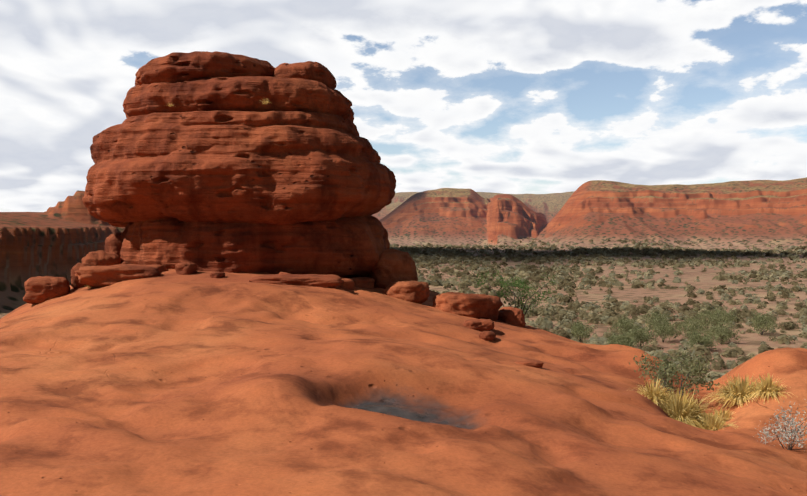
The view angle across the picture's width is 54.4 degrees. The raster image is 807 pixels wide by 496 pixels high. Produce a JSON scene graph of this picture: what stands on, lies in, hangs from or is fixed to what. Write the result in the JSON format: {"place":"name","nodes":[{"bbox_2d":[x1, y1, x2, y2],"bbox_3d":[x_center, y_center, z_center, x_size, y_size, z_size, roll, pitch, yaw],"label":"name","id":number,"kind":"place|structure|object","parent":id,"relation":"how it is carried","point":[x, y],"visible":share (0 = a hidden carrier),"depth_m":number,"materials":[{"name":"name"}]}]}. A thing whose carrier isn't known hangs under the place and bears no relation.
{"place":"outdoors","nodes":[
{"label":"outdoors","id":0,"kind":"place"},
{"bbox_2d":[0,269,806,495],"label":"ground slab","id":1,"kind":"structure","parent":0,"point":[170,382],"depth_m":6.50,"materials":[{"name":"stone"}]},
{"bbox_2d":[23,276,70,303],"bbox_3d":[-6.029,0.706,13.289,0.733,0.457,0.634,0,1,-22],"label":"boulder","id":2,"kind":"object","parent":1,"relation":"on","point":[39,289],"visible":0.83,"depth_m":13.04,"materials":[{"name":"stone"}]},
{"bbox_2d":[70,263,90,288],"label":"rock","id":3,"kind":"object","parent":1,"relation":"on","point":[75,284],"visible":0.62,"depth_m":13.42,"materials":[{"name":"stone"}]},
{"bbox_2d":[105,232,121,263],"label":"boulder","id":4,"kind":"object","parent":1,"relation":"on","point":[113,242],"visible":0.21,"depth_m":14.56,"materials":[{"name":"stone"}]},
{"bbox_2d":[74,264,167,286],"bbox_3d":[-4.655,0.465,13.006,1.404,0.380,0.930,0,1,-8],"label":"rock ledge","id":5,"kind":"object","parent":1,"relation":"on","point":[98,276],"visible":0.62,"depth_m":12.61,"materials":[{"name":"stone"}]},
{"bbox_2d":[81,250,120,265],"bbox_3d":[-5.417,0.389,14.083,0.669,0.694,0.924,0,1,-12],"label":"boulder","id":6,"kind":"object","parent":5,"relation":"on","point":[100,258],"visible":0.44,"depth_m":13.71,"materials":[{"name":"stone"}]},
{"bbox_2d":[175,262,197,274],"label":"rock","id":7,"kind":"object","parent":1,"relation":"on","point":[185,268],"visible":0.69,"depth_m":13.00,"materials":[{"name":"stone"}]},
{"bbox_2d":[210,272,224,277],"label":"rock","id":8,"kind":"object","parent":1,"relation":"on","point":[217,274],"visible":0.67,"depth_m":12.80,"materials":[{"name":"stone"}]},
{"bbox_2d":[82,76,395,278],"bbox_3d":[-3.097,-1.125,15.576,5.908,3.868,5.437,0,1,1],"label":"rock","id":9,"kind":"object","parent":1,"relation":"on","point":[235,175],"visible":0.85,"depth_m":13.46,"materials":[{"name":"stone"}]},
{"bbox_2d":[135,51,274,85],"bbox_3d":[-3.725,-3.202,15.394,2.844,0.682,3.436,0,1,1],"label":"cap rock","id":10,"kind":"object","parent":9,"relation":"on","point":[174,67],"visible":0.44,"depth_m":13.86,"materials":[{"name":"stone"}]},
{"bbox_2d":[273,61,336,88],"bbox_3d":[-1.970,-3.217,15.219,1.331,0.540,1.957,0,1,1],"label":"cap rock","id":11,"kind":"object","parent":9,"relation":"on","point":[315,71],"visible":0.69,"depth_m":14.40,"materials":[{"name":"stone"}]},
{"bbox_2d":[249,274,343,287],"bbox_3d":[-1.766,0.580,12.946,1.595,0.288,0.910,0,1,1],"label":"rock ledge","id":12,"kind":"object","parent":1,"relation":"on","point":[326,281],"visible":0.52,"depth_m":12.56,"materials":[{"name":"stone"}]},
{"bbox_2d":[340,278,354,289],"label":"rock","id":13,"kind":"object","parent":1,"relation":"on","point":[348,284],"visible":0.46,"depth_m":13.24,"materials":[{"name":"stone"}]},
{"bbox_2d":[350,277,374,288],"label":"rock","id":14,"kind":"object","parent":1,"relation":"on","point":[364,282],"visible":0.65,"depth_m":13.85,"materials":[{"name":"stone"}]},
{"bbox_2d":[367,249,417,288],"bbox_3d":[-0.215,0.457,14.572,0.850,0.885,1.082,-1,1,-28],"label":"boulder","id":15,"kind":"object","parent":1,"relation":"on","point":[393,265],"visible":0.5,"depth_m":14.15,"materials":[{"name":"stone"}]},
{"bbox_2d":[384,280,429,302],"bbox_3d":[0.065,0.778,13.670,0.757,0.425,0.620,0,1,26],"label":"boulder","id":16,"kind":"object","parent":1,"relation":"on","point":[413,291],"visible":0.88,"depth_m":13.42,"materials":[{"name":"stone"}]},
{"bbox_2d":[432,292,502,320],"bbox_3d":[1.088,1.042,13.552,1.160,0.550,0.912,0,1,-27],"label":"boulder","id":17,"kind":"object","parent":1,"relation":"on","point":[480,306],"visible":0.71,"depth_m":13.18,"materials":[{"name":"stone"}]},
{"bbox_2d":[463,319,494,331],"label":"boulder","id":18,"kind":"object","parent":1,"relation":"on","point":[482,325],"visible":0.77,"depth_m":11.77,"materials":[{"name":"stone"}]},
{"bbox_2d":[479,331,496,340],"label":"boulder","id":19,"kind":"object","parent":1,"relation":"on","point":[487,335],"visible":0.83,"depth_m":10.76,"materials":[{"name":"stone"}]},
{"bbox_2d":[498,306,525,326],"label":"boulder","id":20,"kind":"object","parent":1,"relation":"on","point":[512,316],"visible":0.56,"depth_m":13.58,"materials":[{"name":"stone"}]},
{"bbox_2d":[514,360,543,367],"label":"rock","id":21,"kind":"object","parent":1,"relation":"on","point":[535,363],"visible":0.73,"depth_m":8.93,"materials":[{"name":"stone"}]},
{"bbox_2d":[635,378,679,411],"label":"tussock grass","id":22,"kind":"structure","parent":1,"relation":"on","point":[652,392],"depth_m":8.40,"materials":[{"name":"yellow plant"}]},
{"bbox_2d":[629,344,720,395],"bbox_3d":[3.341,1.516,9.670,0.972,0.702,0.842,0,1,1],"label":"shrub","id":23,"kind":"object","parent":1,"relation":"on","point":[669,371],"visible":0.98,"depth_m":9.56,"materials":[{"name":"green plant"}]},
{"bbox_2d":[655,387,718,430],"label":"tussock grass","id":24,"kind":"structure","parent":1,"relation":"on","point":[685,412],"depth_m":8.17,"materials":[{"name":"yellow plant"}]},
{"bbox_2d":[690,407,741,430],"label":"tussock grass","id":25,"kind":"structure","parent":1,"relation":"on","point":[715,424],"depth_m":8.00,"materials":[{"name":"yellow plant"}]},
{"bbox_2d":[707,407,735,422],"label":"tussock grass","id":26,"kind":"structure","parent":1,"relation":"on","point":[727,414],"depth_m":8.86,"materials":[{"name":"yellow plant"}]},
{"bbox_2d":[699,372,757,409],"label":"tussock grass","id":27,"kind":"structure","parent":1,"relation":"on","point":[737,391],"depth_m":9.16,"materials":[{"name":"yellow plant"}]},
{"bbox_2d":[746,373,791,401],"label":"tussock grass","id":28,"kind":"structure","parent":1,"relation":"on","point":[763,387],"depth_m":8.92,"materials":[{"name":"yellow plant"}]},
{"bbox_2d":[753,401,806,449],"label":"shrub","id":29,"kind":"object","parent":1,"relation":"on","point":[790,433],"visible":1,"depth_m":7.20,"materials":[{"name":"grey plant"}]},
{"bbox_2d":[0,177,806,379],"bbox_3d":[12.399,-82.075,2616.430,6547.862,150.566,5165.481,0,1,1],"label":"valley terrain","id":30,"kind":"structure","parent":0,"point":[61,238],"depth_m":788.56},
{"bbox_2d":[473,268,560,314],"bbox_3d":[2.469,1.131,18.137,2.308,1.418,1.161,1,1,43],"label":"foliage","id":31,"kind":"object","parent":30,"relation":"on","point":[512,284],"visible":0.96,"depth_m":17.86,"materials":[{"name":"green plant"}]},
{"bbox_2d":[569,319,596,340],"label":"bush","id":32,"kind":"object","parent":30,"relation":"on","point":[578,328],"visible":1,"depth_m":158.48,"materials":[{"name":"green plant"}]},
{"bbox_2d":[389,238,806,287],"bbox_3d":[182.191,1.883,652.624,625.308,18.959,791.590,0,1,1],"label":"valley shrubs","id":33,"kind":"object","parent":30,"relation":"on","point":[438,258],"visible":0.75,"depth_m":495.80,"materials":[{"name":"green plant"}]},
{"bbox_2d":[431,281,806,382],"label":"valley shrubs","id":34,"kind":"object","parent":30,"relation":"on","point":[606,317],"visible":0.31,"depth_m":206.17,"materials":[{"name":"green plant"}]},
{"bbox_2d":[606,330,635,347],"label":"bush","id":35,"kind":"object","parent":30,"relation":"on","point":[621,339],"visible":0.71,"depth_m":142.81,"materials":[{"name":"green plant"}]},
{"bbox_2d":[607,314,641,332],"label":"bush","id":36,"kind":"object","parent":30,"relation":"on","point":[627,324],"visible":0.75,"depth_m":168.84,"materials":[{"name":"green plant"}]},
{"bbox_2d":[620,325,660,348],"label":"bush","id":37,"kind":"object","parent":30,"relation":"on","point":[641,336],"visible":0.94,"depth_m":148.72,"materials":[{"name":"green plant"}]},
{"bbox_2d":[642,308,673,328],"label":"bush","id":38,"kind":"object","parent":30,"relation":"on","point":[654,316],"visible":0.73,"depth_m":178.90,"materials":[{"name":"green plant"}]},
{"bbox_2d":[639,316,678,341],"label":"bush","id":39,"kind":"object","parent":30,"relation":"on","point":[661,327],"visible":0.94,"depth_m":156.15,"materials":[{"name":"green plant"}]},
{"bbox_2d":[673,318,709,337],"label":"bush","id":40,"kind":"object","parent":30,"relation":"on","point":[689,325],"visible":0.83,"depth_m":161.70,"materials":[{"name":"green plant"}]},
{"bbox_2d":[683,328,719,349],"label":"bush","id":41,"kind":"object","parent":30,"relation":"on","point":[695,337],"visible":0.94,"depth_m":144.22,"materials":[{"name":"green plant"}]},
{"bbox_2d":[687,303,724,328],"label":"bush","id":42,"kind":"object","parent":30,"relation":"on","point":[704,321],"visible":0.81,"depth_m":170.05,"materials":[{"name":"green plant"}]},
{"bbox_2d":[697,319,742,344],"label":"bush","id":43,"kind":"object","parent":30,"relation":"on","point":[725,333],"visible":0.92,"depth_m":152.28,"materials":[{"name":"green plant"}]},
{"bbox_2d":[708,306,741,327],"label":"bush","id":44,"kind":"object","parent":30,"relation":"on","point":[727,316],"visible":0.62,"depth_m":175.93,"materials":[{"name":"green plant"}]},
{"bbox_2d":[747,310,779,334],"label":"bush","id":45,"kind":"object","parent":30,"relation":"on","point":[760,320],"visible":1,"depth_m":164.51,"materials":[{"name":"green plant"}]},
{"bbox_2d":[0,0,806,211],"label":"sky","id":46,"kind":"structure","parent":0,"point":[493,96],"materials":[{"name":"white"}]}
]}

